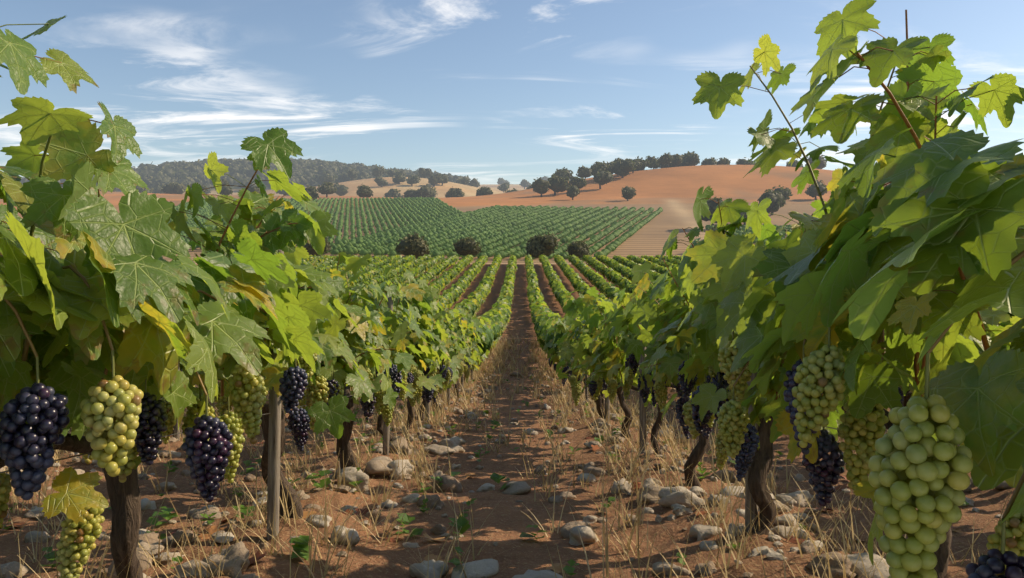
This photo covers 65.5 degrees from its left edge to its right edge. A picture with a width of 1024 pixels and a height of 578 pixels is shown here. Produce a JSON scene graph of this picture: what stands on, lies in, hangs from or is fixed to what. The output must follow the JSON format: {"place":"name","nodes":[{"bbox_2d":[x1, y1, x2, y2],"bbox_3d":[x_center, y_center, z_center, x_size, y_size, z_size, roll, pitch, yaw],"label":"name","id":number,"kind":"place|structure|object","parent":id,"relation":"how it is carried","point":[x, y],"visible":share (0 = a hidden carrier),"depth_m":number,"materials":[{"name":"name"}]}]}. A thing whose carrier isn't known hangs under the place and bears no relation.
{"place":"outdoors","nodes":[
{"label":"outdoors","id":0,"kind":"place"},
{"bbox_2d":[0,165,1014,577],"bbox_3d":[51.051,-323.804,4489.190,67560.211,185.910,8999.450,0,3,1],"label":"terrain","id":1,"kind":"structure","parent":0,"point":[672,191],"depth_m":4.82,"materials":[{"name":"soil"}]},
{"bbox_2d":[0,15,517,577],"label":"vine row","id":2,"kind":"object","parent":1,"relation":"on","point":[414,343],"visible":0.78,"depth_m":2.72,"materials":[{"name":"green plant"}]},
{"bbox_2d":[301,255,329,262],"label":"vine row","id":3,"kind":"object","parent":1,"relation":"on","point":[312,258],"visible":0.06,"depth_m":105.09,"materials":[{"name":"green plant"}]},
{"bbox_2d":[300,255,338,265],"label":"vine row","id":4,"kind":"object","parent":1,"relation":"on","point":[327,258],"visible":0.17,"depth_m":101.11,"materials":[{"name":"green plant"}]},
{"bbox_2d":[295,255,357,274],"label":"vine row","id":5,"kind":"object","parent":1,"relation":"on","point":[324,263],"visible":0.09,"depth_m":95.58,"materials":[{"name":"green plant"}]},
{"bbox_2d":[180,255,487,372],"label":"vine row","id":6,"kind":"object","parent":1,"relation":"on","point":[447,298],"visible":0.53,"depth_m":65.40,"materials":[{"name":"green plant"}]},
{"bbox_2d":[296,256,371,275],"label":"vine row","id":7,"kind":"object","parent":1,"relation":"on","point":[324,269],"visible":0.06,"depth_m":89.20,"materials":[{"name":"green plant"}]},
{"bbox_2d":[171,255,501,440],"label":"vine row","id":8,"kind":"object","parent":1,"relation":"on","point":[474,301],"visible":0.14,"depth_m":53.67,"materials":[{"name":"green plant"}]},
{"bbox_2d":[335,255,386,270],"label":"vine row","id":9,"kind":"object","parent":1,"relation":"on","point":[369,260],"visible":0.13,"depth_m":103.08,"materials":[{"name":"green plant"}]},
{"bbox_2d":[344,255,401,279],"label":"vine row","id":10,"kind":"object","parent":1,"relation":"on","point":[377,263],"visible":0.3,"depth_m":94.75,"materials":[{"name":"green plant"}]},
{"bbox_2d":[329,255,430,296],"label":"vine row","id":11,"kind":"object","parent":1,"relation":"on","point":[381,277],"visible":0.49,"depth_m":81.90,"materials":[{"name":"green plant"}]},
{"bbox_2d":[345,255,415,287],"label":"vine row","id":12,"kind":"object","parent":1,"relation":"on","point":[365,275],"visible":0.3,"depth_m":86.00,"materials":[{"name":"green plant"}]},
{"bbox_2d":[360,255,444,294],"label":"vine row","id":13,"kind":"object","parent":1,"relation":"on","point":[424,267],"visible":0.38,"depth_m":88.36,"materials":[{"name":"green plant"}]},
{"bbox_2d":[367,255,458,304],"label":"vine row","id":14,"kind":"object","parent":1,"relation":"on","point":[430,274],"visible":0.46,"depth_m":85.29,"materials":[{"name":"green plant"}]},
{"bbox_2d":[20,151,826,224],"bbox_3d":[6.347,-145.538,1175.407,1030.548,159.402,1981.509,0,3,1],"label":"hill trees","id":15,"kind":"object","parent":1,"relation":"on","point":[173,177],"visible":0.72,"depth_m":522.72,"materials":[{"name":"green plant"}]},
{"bbox_2d":[413,255,473,297],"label":"vine row","id":16,"kind":"object","parent":1,"relation":"on","point":[450,275],"visible":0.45,"depth_m":79.62,"materials":[{"name":"green plant"}]},
{"bbox_2d":[167,197,799,258],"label":"distant vine rows","id":17,"kind":"object","parent":1,"relation":"on","point":[441,227],"visible":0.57,"depth_m":194.83,"materials":[{"name":"green plant"}]},
{"bbox_2d":[0,367,1012,577],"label":"rocks","id":18,"kind":"object","parent":1,"relation":"on","point":[236,556],"visible":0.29,"depth_m":4.02,"materials":[{"name":"grey stone"}]},
{"bbox_2d":[0,334,1013,577],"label":"grass weeds","id":19,"kind":"object","parent":1,"relation":"on","point":[301,548],"depth_m":4.26,"materials":[{"name":"beige plant"}]},
{"bbox_2d":[0,129,1023,577],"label":"grapevines","id":20,"kind":"object","parent":1,"relation":"on","point":[116,293],"visible":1,"depth_m":1.36,"materials":[{"name":"green plant"}]},
{"bbox_2d":[301,225,734,262],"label":"valley trees","id":21,"kind":"object","parent":1,"relation":"on","point":[415,244],"visible":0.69,"depth_m":122.68,"materials":[{"name":"green plant"}]},
{"bbox_2d":[568,255,629,300],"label":"vine row","id":22,"kind":"object","parent":1,"relation":"on","point":[603,286],"visible":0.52,"depth_m":74.15,"materials":[{"name":"green plant"}]},
{"bbox_2d":[582,255,658,299],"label":"vine row","id":23,"kind":"object","parent":1,"relation":"on","point":[615,278],"visible":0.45,"depth_m":79.65,"materials":[{"name":"green plant"}]},
{"bbox_2d":[597,255,676,292],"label":"vine row","id":24,"kind":"object","parent":1,"relation":"on","point":[623,270],"visible":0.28,"depth_m":90.21,"materials":[{"name":"green plant"}]},
{"bbox_2d":[612,255,674,283],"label":"vine row","id":25,"kind":"object","parent":1,"relation":"on","point":[630,264],"visible":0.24,"depth_m":95.36,"materials":[{"name":"green plant"}]},
{"bbox_2d":[626,255,671,276],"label":"vine row","id":26,"kind":"object","parent":1,"relation":"on","point":[656,267],"visible":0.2,"depth_m":92.59,"materials":[{"name":"green plant"}]},
{"bbox_2d":[640,255,678,267],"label":"vine row","id":27,"kind":"object","parent":1,"relation":"on","point":[652,259],"visible":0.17,"depth_m":99.27,"materials":[{"name":"green plant"}]},
{"bbox_2d":[655,255,680,265],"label":"vine row","id":28,"kind":"object","parent":1,"relation":"on","point":[673,261],"visible":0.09,"depth_m":101.63,"materials":[{"name":"green plant"}]},
{"bbox_2d":[671,255,697,264],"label":"vine row","id":29,"kind":"object","parent":1,"relation":"on","point":[677,257],"visible":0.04,"depth_m":108.20,"materials":[{"name":"green plant"}]},
{"bbox_2d":[524,0,1023,577],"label":"vine row","id":30,"kind":"object","parent":1,"relation":"on","point":[654,342],"visible":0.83,"depth_m":2.45,"materials":[{"name":"green plant"}]},
{"bbox_2d":[538,255,1014,436],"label":"vine row","id":31,"kind":"object","parent":1,"relation":"on","point":[996,317],"visible":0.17,"depth_m":6.04,"materials":[{"name":"green plant"}]},
{"bbox_2d":[553,255,1009,409],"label":"vine row","id":32,"kind":"object","parent":1,"relation":"on","point":[576,281],"visible":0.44,"depth_m":73.09,"materials":[{"name":"green plant"}]},
{"bbox_2d":[0,0,1023,183],"label":"sky","id":33,"kind":"structure","parent":0,"point":[487,91],"materials":[{"name":"blue"}]}
]}

